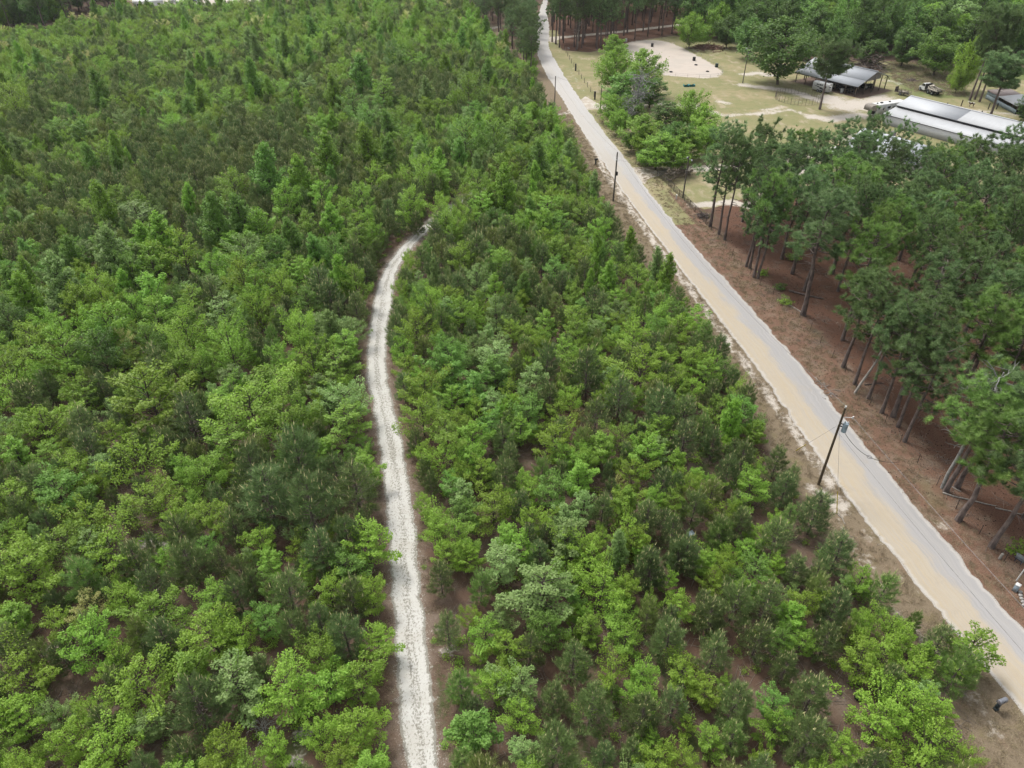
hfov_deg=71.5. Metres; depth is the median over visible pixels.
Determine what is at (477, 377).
leafy sapling
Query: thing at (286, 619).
young pine
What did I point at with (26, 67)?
conical tree
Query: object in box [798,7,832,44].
hardwood tree
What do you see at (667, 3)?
tall pine
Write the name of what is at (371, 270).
young pine
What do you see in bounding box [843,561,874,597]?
leafy sapling
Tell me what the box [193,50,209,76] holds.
conical tree
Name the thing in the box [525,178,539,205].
conical tree
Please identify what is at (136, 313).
leafy sapling
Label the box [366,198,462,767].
gravel track
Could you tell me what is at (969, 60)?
hardwood tree
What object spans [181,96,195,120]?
conical tree
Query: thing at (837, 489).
guy wire
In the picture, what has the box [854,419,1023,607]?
overhead wire
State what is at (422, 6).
conical tree
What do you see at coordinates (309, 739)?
leafy sapling
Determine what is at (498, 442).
young pine
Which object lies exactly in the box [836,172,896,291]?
tall pine
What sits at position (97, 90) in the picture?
conical tree
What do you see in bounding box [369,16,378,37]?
conical tree
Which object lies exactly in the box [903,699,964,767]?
leafy sapling
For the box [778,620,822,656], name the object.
leafy sapling
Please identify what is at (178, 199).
young pine
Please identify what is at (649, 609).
young pine
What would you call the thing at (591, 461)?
leafy sapling
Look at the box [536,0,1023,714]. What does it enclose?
road
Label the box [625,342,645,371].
young pine
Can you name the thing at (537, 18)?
tall pine
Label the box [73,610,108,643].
young pine
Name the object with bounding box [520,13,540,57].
tall pine
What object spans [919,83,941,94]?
flatbed truck
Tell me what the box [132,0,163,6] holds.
mobile home
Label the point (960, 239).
tall pine
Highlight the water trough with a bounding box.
[683,84,694,86]
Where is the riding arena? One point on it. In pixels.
(680, 61)
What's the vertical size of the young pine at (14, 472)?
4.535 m
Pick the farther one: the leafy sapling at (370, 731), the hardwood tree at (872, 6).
the hardwood tree at (872, 6)
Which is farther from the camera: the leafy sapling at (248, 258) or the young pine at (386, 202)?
the young pine at (386, 202)
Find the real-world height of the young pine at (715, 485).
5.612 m
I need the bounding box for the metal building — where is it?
[882,95,1023,153]
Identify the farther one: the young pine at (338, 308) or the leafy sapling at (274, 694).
the young pine at (338, 308)
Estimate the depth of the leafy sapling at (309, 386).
83.15 m
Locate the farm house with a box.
[845,128,929,177]
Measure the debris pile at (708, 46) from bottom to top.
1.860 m
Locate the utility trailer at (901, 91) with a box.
[894,86,911,94]
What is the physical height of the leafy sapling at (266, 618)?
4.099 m
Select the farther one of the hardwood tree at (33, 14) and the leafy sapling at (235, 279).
the hardwood tree at (33, 14)
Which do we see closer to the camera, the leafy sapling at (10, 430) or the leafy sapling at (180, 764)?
the leafy sapling at (180, 764)
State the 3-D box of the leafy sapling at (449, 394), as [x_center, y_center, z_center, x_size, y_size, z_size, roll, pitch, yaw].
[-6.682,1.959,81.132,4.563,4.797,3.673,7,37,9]
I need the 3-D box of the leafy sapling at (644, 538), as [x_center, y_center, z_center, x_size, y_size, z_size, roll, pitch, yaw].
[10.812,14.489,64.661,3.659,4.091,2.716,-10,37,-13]
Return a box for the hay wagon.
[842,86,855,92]
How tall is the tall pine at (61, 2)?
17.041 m
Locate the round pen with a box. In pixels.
[775,88,821,104]
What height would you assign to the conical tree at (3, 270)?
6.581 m
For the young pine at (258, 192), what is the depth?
126.58 m
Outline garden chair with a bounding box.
[1014,553,1023,564]
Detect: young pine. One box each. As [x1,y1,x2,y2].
[0,447,6,472]
[0,466,15,491]
[0,487,10,511]
[0,509,13,534]
[0,555,10,587]
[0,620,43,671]
[0,738,10,767]
[2,245,24,269]
[4,458,27,490]
[4,555,30,581]
[5,493,37,528]
[7,187,30,216]
[8,378,51,425]
[13,221,36,249]
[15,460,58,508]
[18,250,38,274]
[20,150,38,169]
[26,633,57,674]
[28,504,59,537]
[32,368,65,403]
[35,532,62,560]
[40,588,72,618]
[41,637,83,676]
[49,455,77,487]
[51,453,71,468]
[52,177,73,200]
[59,428,76,455]
[63,201,86,224]
[66,551,94,582]
[72,405,91,429]
[72,425,110,475]
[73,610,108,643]
[76,282,98,311]
[79,364,105,397]
[83,705,127,747]
[85,371,118,409]
[99,577,124,610]
[100,663,140,706]
[102,218,118,236]
[103,484,128,516]
[105,402,135,439]
[106,447,131,476]
[113,538,160,585]
[115,500,137,526]
[121,287,137,314]
[123,166,145,192]
[123,612,162,657]
[126,432,150,463]
[126,748,160,767]
[130,472,153,505]
[130,556,177,609]
[134,153,153,176]
[138,340,177,384]
[146,425,186,469]
[157,414,182,442]
[158,510,205,554]
[161,733,209,767]
[164,534,215,586]
[167,343,188,372]
[167,667,233,745]
[170,262,190,289]
[170,388,220,447]
[173,204,190,233]
[176,391,198,423]
[177,192,195,204]
[183,212,201,240]
[184,439,208,468]
[185,161,206,189]
[186,175,200,195]
[189,272,207,305]
[191,253,213,284]
[193,387,217,426]
[194,165,215,189]
[194,301,215,340]
[197,188,206,214]
[199,276,229,316]
[203,319,223,348]
[206,481,231,514]
[208,544,231,577]
[217,505,251,547]
[220,571,256,617]
[221,171,237,193]
[223,485,253,523]
[224,198,239,220]
[225,549,255,588]
[230,433,285,502]
[242,566,264,601]
[245,325,266,357]
[248,182,269,210]
[249,651,274,684]
[270,302,292,335]
[275,606,312,648]
[280,295,296,317]
[286,213,300,230]
[296,238,322,274]
[296,759,313,767]
[297,526,345,579]
[300,263,339,311]
[301,424,321,455]
[304,464,337,510]
[304,599,340,645]
[308,336,328,370]
[309,166,324,188]
[312,419,331,448]
[314,199,328,226]
[315,276,350,314]
[316,183,333,204]
[321,394,336,421]
[322,448,348,488]
[331,298,349,327]
[331,512,366,559]
[332,571,371,619]
[341,235,371,271]
[343,291,369,325]
[353,256,377,285]
[353,506,370,533]
[368,182,384,209]
[371,207,389,239]
[379,196,396,228]
[384,308,410,347]
[387,330,407,357]
[393,371,415,402]
[395,266,414,293]
[406,426,426,456]
[407,307,427,338]
[408,176,427,202]
[413,245,429,275]
[413,335,436,366]
[419,302,437,333]
[421,252,445,282]
[422,467,440,497]
[423,217,444,245]
[424,171,445,206]
[425,559,454,598]
[431,239,449,266]
[431,609,463,651]
[437,274,449,299]
[440,244,460,272]
[441,331,455,353]
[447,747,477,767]
[448,270,467,303]
[453,333,469,364]
[454,266,470,288]
[458,230,490,270]
[463,692,487,716]
[466,566,497,606]
[475,225,491,251]
[479,343,495,369]
[483,226,504,254]
[487,453,519,499]
[491,421,517,456]
[495,212,512,238]
[497,262,516,290]
[498,438,522,474]
[505,486,531,525]
[508,353,526,386]
[512,628,546,674]
[514,334,534,362]
[516,231,533,260]
[518,315,535,341]
[519,522,537,547]
[521,384,544,420]
[526,536,551,567]
[528,284,548,309]
[529,235,545,264]
[530,453,553,485]
[531,338,561,384]
[532,242,550,276]
[535,679,572,723]
[537,522,555,552]
[538,378,561,416]
[549,416,568,448]
[551,458,571,486]
[552,270,570,296]
[552,636,594,687]
[554,369,571,403]
[566,343,607,399]
[572,423,594,454]
[573,258,598,294]
[580,394,612,437]
[581,204,599,234]
[582,297,601,323]
[584,283,601,311]
[588,489,615,527]
[590,739,620,767]
[591,288,610,316]
[598,370,637,420]
[599,200,615,235]
[600,476,618,500]
[603,680,622,707]
[606,214,624,243]
[607,344,627,374]
[615,733,646,767]
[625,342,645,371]
[627,543,665,589]
[630,498,660,541]
[632,495,658,534]
[633,595,659,634]
[635,546,666,592]
[636,293,653,323]
[638,378,662,414]
[641,380,680,437]
[642,330,665,362]
[643,612,688,666]
[647,465,674,499]
[654,507,674,531]
[657,361,675,388]
[657,683,691,730]
[658,604,679,633]
[660,324,677,355]
[662,532,692,573]
[667,370,683,399]
[667,417,703,458]
[670,393,699,433]
[678,486,710,528]
[682,330,701,366]
[688,594,728,638]
[689,588,713,616]
[690,412,711,446]
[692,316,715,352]
[693,628,735,682]
[694,411,714,434]
[695,477,723,517]
[697,424,725,463]
[698,378,723,412]
[702,512,732,552]
[703,515,734,553]
[705,332,730,366]
[711,678,755,735]
[712,451,739,492]
[724,437,742,461]
[725,488,746,512]
[726,436,756,479]
[727,504,758,541]
[735,379,757,418]
[736,618,775,665]
[741,750,775,767]
[747,574,785,627]
[750,514,798,564]
[760,444,790,479]
[768,469,799,509]
[768,649,799,687]
[778,549,810,587]
[779,464,801,497]
[780,502,797,532]
[786,668,833,721]
[794,487,836,538]
[800,568,834,610]
[804,556,830,590]
[805,620,843,664]
[811,584,854,634]
[812,524,857,577]
[836,618,857,649]
[842,762,869,767]
[849,746,891,767]
[869,660,906,699]
[919,619,959,660]
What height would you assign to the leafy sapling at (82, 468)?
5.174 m
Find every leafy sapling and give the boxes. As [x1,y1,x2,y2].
[0,78,30,113]
[0,188,11,213]
[0,294,35,344]
[0,319,57,369]
[0,349,34,392]
[0,357,35,412]
[0,421,32,455]
[0,435,34,469]
[0,476,48,519]
[0,512,35,549]
[0,518,9,549]
[0,599,34,644]
[0,600,8,622]
[0,690,62,747]
[0,701,19,728]
[0,743,46,767]
[3,748,45,767]
[18,399,84,449]
[22,312,56,347]
[28,326,97,384]
[32,692,80,731]
[38,299,71,326]
[39,604,91,649]
[42,712,100,766]
[45,311,93,356]
[46,492,114,546]
[49,447,97,493]
[56,368,104,415]
[58,280,92,323]
[69,697,113,726]
[70,299,132,347]
[71,300,102,335]
[71,524,111,568]
[75,485,102,516]
[76,498,136,579]
[78,709,144,767]
[80,743,122,767]
[81,265,124,315]
[83,319,119,360]
[86,287,125,322]
[89,637,142,683]
[92,418,142,453]
[92,432,179,488]
[101,580,150,622]
[108,469,183,530]
[109,289,151,327]
[110,249,145,291]
[117,199,168,227]
[124,320,166,357]
[126,701,178,744]
[129,239,175,286]
[137,292,181,344]
[144,227,203,280]
[152,300,211,356]
[159,505,201,537]
[161,327,202,380]
[161,752,204,767]
[174,444,227,491]
[174,491,234,536]
[175,601,242,664]
[177,283,212,320]
[178,352,225,389]
[184,574,238,632]
[190,251,226,285]
[191,531,225,561]
[195,305,251,378]
[199,416,258,473]
[200,289,244,336]
[206,326,229,357]
[209,647,265,728]
[211,367,249,401]
[211,608,243,632]
[213,165,253,206]
[213,247,264,285]
[214,230,268,274]
[215,363,242,393]
[220,254,266,306]
[220,613,261,656]
[223,651,250,687]
[229,291,277,330]
[229,745,262,767]
[233,266,274,307]
[236,283,268,324]
[236,522,276,561]
[243,206,280,250]
[243,601,286,637]
[251,647,327,727]
[255,726,292,767]
[256,568,288,602]
[261,259,295,306]
[262,340,298,378]
[275,300,322,354]
[277,249,303,284]
[283,390,318,430]
[289,333,335,384]
[289,621,343,672]
[290,285,322,316]
[291,208,322,244]
[299,712,342,752]
[305,372,332,400]
[307,179,337,214]
[308,566,351,613]
[314,344,361,390]
[315,742,362,767]
[318,545,375,583]
[319,232,352,270]
[319,397,371,449]
[330,705,391,758]
[337,263,374,302]
[338,180,378,214]
[338,209,377,252]
[340,513,402,564]
[348,741,390,767]
[350,449,387,487]
[352,572,385,616]
[358,620,405,659]
[365,159,392,191]
[369,75,394,107]
[390,333,421,372]
[391,354,430,386]
[391,391,445,438]
[393,304,439,353]
[395,183,427,227]
[397,361,451,409]
[400,146,440,200]
[412,282,446,324]
[415,440,463,480]
[421,493,453,548]
[427,330,471,382]
[427,505,481,555]
[430,532,468,571]
[432,384,470,414]
[438,296,460,324]
[439,293,481,333]
[443,477,475,511]
[445,115,494,159]
[446,239,478,273]
[447,406,472,436]
[447,495,482,535]
[449,66,487,107]
[453,452,493,491]
[456,418,496,458]
[456,437,484,476]
[460,262,493,301]
[462,369,489,408]
[464,388,491,429]
[467,613,502,660]
[471,481,521,536]
[472,386,509,424]
[473,662,520,705]
[475,117,510,156]
[475,340,510,388]
[477,537,520,590]
[478,406,511,440]
[483,597,519,633]
[484,294,512,334]
[493,629,534,666]
[495,690,544,735]
[496,369,519,407]
[498,108,529,138]
[504,412,534,446]
[504,527,537,567]
[506,735,546,767]
[507,386,544,435]
[516,473,540,506]
[516,503,560,538]
[521,562,548,603]
[525,193,568,228]
[525,607,571,652]
[531,412,579,464]
[534,309,558,337]
[539,515,595,570]
[540,392,576,427]
[541,236,568,268]
[542,253,566,283]
[543,165,568,195]
[546,502,579,535]
[550,437,589,473]
[553,335,583,370]
[557,305,594,329]
[557,562,590,588]
[558,349,590,385]
[562,313,593,345]
[563,458,599,498]
[564,242,593,269]
[566,611,602,650]
[567,199,592,228]
[568,489,595,526]
[569,447,599,479]
[572,528,604,578]
[572,562,630,618]
[573,757,621,767]
[580,430,618,467]
[581,546,615,598]
[595,642,631,696]
[597,418,640,453]
[599,341,665,392]
[600,368,625,399]
[602,588,638,637]
[603,614,643,658]
[609,487,647,519]
[610,497,648,552]
[610,522,653,555]
[613,483,636,519]
[613,677,660,715]
[616,318,654,360]
[616,457,660,492]
[616,575,641,609]
[617,304,647,345]
[618,255,651,292]
[620,747,644,767]
[623,653,661,690]
[624,430,665,478]
[630,731,678,767]
[639,413,678,448]
[641,342,679,374]
[641,369,684,393]
[662,644,716,700]
[664,588,695,622]
[665,736,701,767]
[666,312,695,342]
[674,342,710,377]
[684,671,723,713]
[689,347,722,390]
[694,720,726,765]
[698,393,731,427]
[701,498,739,528]
[707,356,739,385]
[724,394,764,434]
[724,549,772,606]
[728,461,771,512]
[731,537,765,563]
[731,574,760,609]
[747,705,793,749]
[755,680,796,729]
[762,621,797,655]
[772,600,807,634]
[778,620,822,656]
[779,587,834,618]
[794,750,844,767]
[825,726,865,767]
[838,626,896,685]
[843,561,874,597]
[862,736,905,767]
[863,620,914,669]
[865,599,915,648]
[888,644,935,699]
[890,741,907,767]
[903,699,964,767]
[907,640,942,670]
[909,761,951,767]
[913,694,959,735]
[952,733,990,767]
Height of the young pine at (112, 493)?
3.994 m
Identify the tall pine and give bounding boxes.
[0,0,11,30]
[25,0,45,28]
[52,0,70,18]
[472,0,492,17]
[474,0,491,16]
[488,0,506,31]
[489,0,504,28]
[500,0,518,27]
[501,0,517,30]
[502,13,517,48]
[504,4,521,45]
[510,0,527,14]
[510,4,532,47]
[514,18,536,43]
[514,28,529,59]
[517,3,532,27]
[517,32,533,62]
[519,21,543,66]
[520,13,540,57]
[526,1,539,13]
[529,10,546,53]
[545,0,555,41]
[545,0,566,43]
[552,0,567,47]
[557,0,569,42]
[565,0,588,49]
[567,1,585,46]
[574,1,586,40]
[575,0,592,47]
[580,1,594,43]
[589,0,601,44]
[590,0,611,48]
[591,0,613,47]
[596,0,619,45]
[602,0,622,46]
[612,0,626,33]
[612,0,628,44]
[623,0,631,35]
[625,0,633,32]
[629,0,647,39]
[642,1,646,31]
[645,0,657,36]
[645,0,659,31]
[652,0,665,30]
[657,0,676,35]
[664,0,682,33]
[692,118,760,226]
[705,114,759,234]
[719,126,766,240]
[736,145,801,268]
[739,173,789,266]
[740,138,770,221]
[742,135,787,233]
[743,114,787,206]
[743,161,804,277]
[748,193,790,278]
[754,155,794,244]
[764,137,820,221]
[766,130,811,220]
[778,124,822,173]
[780,171,818,259]
[782,162,834,274]
[784,185,861,316]
[788,127,828,187]
[796,146,847,217]
[802,183,848,291]
[804,151,857,252]
[805,124,847,212]
[811,34,865,109]
[818,118,858,175]
[825,157,857,241]
[828,155,887,274]
[829,256,917,367]
[832,125,891,187]
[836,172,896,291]
[838,137,884,211]
[838,213,911,340]
[842,272,931,384]
[846,135,890,206]
[850,199,920,320]
[852,157,893,239]
[854,105,892,152]
[856,151,907,264]
[859,287,937,399]
[861,181,927,268]
[866,173,932,282]
[867,288,963,413]
[871,133,915,213]
[871,187,927,303]
[877,115,928,183]
[888,140,921,185]
[891,326,953,427]
[896,164,944,260]
[898,332,975,442]
[900,245,982,375]
[901,148,967,248]
[902,184,961,297]
[903,143,948,191]
[907,204,974,324]
[907,218,1000,308]
[908,137,952,178]
[915,185,972,282]
[918,142,976,238]
[923,367,1023,492]
[935,200,1008,264]
[936,158,999,224]
[936,237,1017,349]
[942,142,990,195]
[944,131,982,177]
[944,132,998,210]
[946,151,1000,217]
[951,282,1023,394]
[953,396,1023,522]
[962,163,1020,246]
[963,228,1019,333]
[968,2,1023,100]
[973,3,1023,99]
[973,184,1022,279]
[974,410,1023,549]
[976,144,1022,221]
[978,1,1023,101]
[978,46,1023,113]
[979,299,1023,379]
[982,185,1023,289]
[983,122,1023,204]
[984,144,1023,239]
[991,176,1023,217]
[996,245,1023,353]
[1001,171,1023,259]
[1009,337,1023,367]
[1016,217,1023,294]
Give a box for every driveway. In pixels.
[549,22,704,42]
[566,96,605,111]
[633,155,811,183]
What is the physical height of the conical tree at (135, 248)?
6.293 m
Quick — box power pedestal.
[1012,582,1021,592]
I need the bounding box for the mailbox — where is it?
[992,697,1007,711]
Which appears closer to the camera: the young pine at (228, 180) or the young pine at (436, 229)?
the young pine at (436, 229)
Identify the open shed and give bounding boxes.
[985,88,1023,113]
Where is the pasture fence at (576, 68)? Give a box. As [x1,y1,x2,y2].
[564,46,590,91]
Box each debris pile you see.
[686,41,731,53]
[905,77,921,81]
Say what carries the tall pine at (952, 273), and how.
on the ground at (752, 98)
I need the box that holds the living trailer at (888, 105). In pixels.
[864,99,902,115]
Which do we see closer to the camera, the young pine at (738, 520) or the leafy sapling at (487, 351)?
the young pine at (738, 520)
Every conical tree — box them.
[0,70,10,90]
[0,132,14,157]
[0,140,26,184]
[0,211,3,231]
[0,245,6,268]
[0,264,21,301]
[3,174,29,208]
[8,132,34,168]
[8,208,27,237]
[17,237,39,266]
[22,63,33,80]
[27,522,44,548]
[31,46,50,70]
[32,90,48,117]
[32,134,46,151]
[49,126,66,152]
[56,238,69,259]
[58,234,91,272]
[59,252,77,278]
[66,104,79,129]
[70,43,85,67]
[72,54,86,69]
[78,117,90,139]
[79,141,101,176]
[79,272,91,286]
[87,66,111,109]
[91,194,102,221]
[92,229,113,263]
[99,96,109,115]
[107,129,130,164]
[108,147,124,178]
[114,268,134,302]
[118,71,130,94]
[122,3,129,19]
[125,4,139,28]
[127,219,157,265]
[131,243,153,271]
[148,193,166,218]
[151,205,167,226]
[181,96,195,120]
[181,181,202,217]
[184,69,202,98]
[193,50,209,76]
[193,83,211,114]
[196,190,242,252]
[205,48,219,73]
[211,247,226,270]
[225,192,260,245]
[229,64,243,89]
[241,56,264,101]
[243,26,254,51]
[249,30,264,61]
[262,75,276,103]
[277,30,294,58]
[278,59,290,79]
[281,216,308,259]
[283,245,296,270]
[287,153,320,199]
[290,88,302,113]
[303,43,313,66]
[306,15,320,38]
[307,0,319,5]
[310,127,342,179]
[316,107,329,130]
[318,201,347,248]
[321,31,331,58]
[322,72,346,111]
[325,0,336,19]
[325,163,339,186]
[327,108,338,135]
[327,253,354,298]
[354,121,375,150]
[356,103,370,126]
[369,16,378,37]
[375,132,399,169]
[379,108,397,147]
[379,133,389,147]
[394,50,405,71]
[408,136,426,173]
[411,118,428,144]
[411,139,430,177]
[415,0,427,15]
[418,75,438,114]
[419,134,432,165]
[425,257,441,289]
[432,146,447,172]
[434,121,443,139]
[434,169,449,199]
[439,52,454,76]
[451,135,467,173]
[455,26,469,51]
[457,62,475,96]
[471,110,487,141]
[471,150,484,180]
[480,15,492,38]
[480,56,495,84]
[481,184,496,221]
[487,143,497,168]
[488,74,499,97]
[492,162,516,216]
[500,28,510,49]
[500,46,513,69]
[512,270,531,305]
[516,102,528,130]
[522,195,540,224]
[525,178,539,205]
[527,138,551,184]
[528,101,542,131]
[529,160,543,196]
[542,111,554,136]
[544,131,559,158]
[547,148,556,178]
[552,124,563,154]
[560,138,575,168]
[584,267,597,298]
[586,169,601,197]
[589,252,600,283]
[590,227,603,261]
[605,528,629,572]
[624,225,637,255]
[644,275,656,297]
[648,246,664,282]
[656,252,677,292]
[673,379,693,414]
[719,396,743,445]
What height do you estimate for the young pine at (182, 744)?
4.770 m
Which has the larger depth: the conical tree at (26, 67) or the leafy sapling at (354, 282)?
the conical tree at (26, 67)
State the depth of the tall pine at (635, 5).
252.28 m
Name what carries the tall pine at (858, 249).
on the ground at (752, 98)
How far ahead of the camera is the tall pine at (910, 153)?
124.25 m
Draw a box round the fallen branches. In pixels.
[822,388,839,398]
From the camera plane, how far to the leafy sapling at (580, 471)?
70.10 m
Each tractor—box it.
[832,83,842,89]
[860,82,873,89]
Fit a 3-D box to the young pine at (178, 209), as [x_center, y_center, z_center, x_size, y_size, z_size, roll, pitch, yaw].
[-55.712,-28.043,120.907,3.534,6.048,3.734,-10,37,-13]
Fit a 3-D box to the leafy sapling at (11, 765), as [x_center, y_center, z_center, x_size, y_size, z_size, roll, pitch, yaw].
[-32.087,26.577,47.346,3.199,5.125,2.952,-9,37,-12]
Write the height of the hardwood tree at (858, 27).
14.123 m
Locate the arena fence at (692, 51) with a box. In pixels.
[626,37,722,76]
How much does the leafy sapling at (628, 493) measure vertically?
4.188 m
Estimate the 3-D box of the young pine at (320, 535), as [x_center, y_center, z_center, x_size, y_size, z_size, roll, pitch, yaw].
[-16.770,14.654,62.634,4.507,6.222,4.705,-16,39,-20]
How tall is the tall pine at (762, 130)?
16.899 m
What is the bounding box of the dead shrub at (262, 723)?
[248,714,280,747]
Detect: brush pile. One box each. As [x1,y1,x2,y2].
[690,211,710,221]
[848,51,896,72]
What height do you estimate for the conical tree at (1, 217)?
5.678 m
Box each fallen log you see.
[789,290,823,298]
[943,492,995,505]
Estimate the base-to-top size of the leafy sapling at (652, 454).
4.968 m
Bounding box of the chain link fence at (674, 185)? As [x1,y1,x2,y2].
[657,169,712,228]
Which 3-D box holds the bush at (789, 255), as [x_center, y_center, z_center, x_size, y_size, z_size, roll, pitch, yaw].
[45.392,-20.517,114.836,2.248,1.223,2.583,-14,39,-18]
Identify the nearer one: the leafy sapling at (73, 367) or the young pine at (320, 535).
the young pine at (320, 535)
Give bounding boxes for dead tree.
[572,19,582,37]
[619,92,641,130]
[624,64,659,120]
[854,350,881,392]
[940,359,1016,488]
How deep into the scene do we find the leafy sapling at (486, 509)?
67.17 m
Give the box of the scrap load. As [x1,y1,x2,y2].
[927,84,944,91]
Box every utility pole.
[612,151,617,200]
[682,156,692,197]
[742,48,748,82]
[817,406,853,484]
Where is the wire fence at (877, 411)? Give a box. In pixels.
[714,229,1008,561]
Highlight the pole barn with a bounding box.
[795,57,890,96]
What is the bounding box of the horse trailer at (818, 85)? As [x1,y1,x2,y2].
[812,80,832,92]
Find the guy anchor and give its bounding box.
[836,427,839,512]
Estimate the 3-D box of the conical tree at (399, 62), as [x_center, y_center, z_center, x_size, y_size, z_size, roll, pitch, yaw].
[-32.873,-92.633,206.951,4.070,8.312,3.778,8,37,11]
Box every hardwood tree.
[0,0,15,25]
[4,0,34,27]
[16,0,54,24]
[37,0,69,21]
[70,0,87,11]
[594,92,627,120]
[598,34,628,63]
[600,70,648,105]
[604,109,632,134]
[617,113,662,149]
[618,94,646,119]
[630,126,663,153]
[636,130,680,169]
[638,77,671,107]
[650,100,685,130]
[658,140,691,170]
[666,127,705,158]
[672,88,716,127]
[674,0,714,29]
[674,11,708,47]
[686,103,724,136]
[695,120,728,155]
[704,1,732,39]
[706,0,727,24]
[708,0,737,25]
[712,13,740,47]
[720,0,752,26]
[729,1,757,28]
[729,17,772,57]
[736,14,826,84]
[739,1,771,41]
[746,0,778,40]
[766,2,779,28]
[769,0,786,30]
[769,0,800,32]
[779,0,805,17]
[794,0,828,33]
[795,0,821,29]
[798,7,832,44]
[799,32,823,60]
[818,15,860,48]
[823,1,848,36]
[824,2,836,32]
[829,0,860,36]
[838,6,873,48]
[849,0,881,33]
[856,38,890,63]
[857,10,893,52]
[860,0,885,40]
[865,0,903,37]
[876,0,906,51]
[888,26,927,65]
[892,1,916,42]
[895,1,930,51]
[905,0,925,10]
[909,25,964,74]
[926,0,947,18]
[942,0,972,16]
[945,0,981,42]
[946,64,975,92]
[948,12,974,53]
[950,15,980,61]
[952,35,986,87]
[964,0,1004,31]
[983,0,1008,11]
[1005,0,1023,3]
[1012,12,1023,53]
[1014,95,1023,118]
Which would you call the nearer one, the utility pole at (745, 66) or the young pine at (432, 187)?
the young pine at (432, 187)
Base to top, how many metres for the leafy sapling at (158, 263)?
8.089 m
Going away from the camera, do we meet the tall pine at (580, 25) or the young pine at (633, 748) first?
the young pine at (633, 748)
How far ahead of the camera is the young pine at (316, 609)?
56.85 m
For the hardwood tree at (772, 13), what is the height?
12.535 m
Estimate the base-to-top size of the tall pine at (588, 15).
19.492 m
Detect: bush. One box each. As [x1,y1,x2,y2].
[663,166,685,180]
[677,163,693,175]
[757,269,767,275]
[772,283,785,289]
[777,294,794,304]
[786,250,802,260]
[1005,537,1023,554]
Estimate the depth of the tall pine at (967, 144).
119.60 m
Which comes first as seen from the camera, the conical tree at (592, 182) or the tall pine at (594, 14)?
the conical tree at (592, 182)
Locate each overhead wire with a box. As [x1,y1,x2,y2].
[633,175,839,400]
[840,435,1023,652]
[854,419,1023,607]
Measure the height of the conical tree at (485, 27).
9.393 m
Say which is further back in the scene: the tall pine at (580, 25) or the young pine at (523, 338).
the tall pine at (580, 25)
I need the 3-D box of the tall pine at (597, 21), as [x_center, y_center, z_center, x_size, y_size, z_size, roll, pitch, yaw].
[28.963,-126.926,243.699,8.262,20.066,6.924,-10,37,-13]
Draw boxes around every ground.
[0,0,1023,767]
[791,77,891,98]
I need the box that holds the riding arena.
[624,40,721,77]

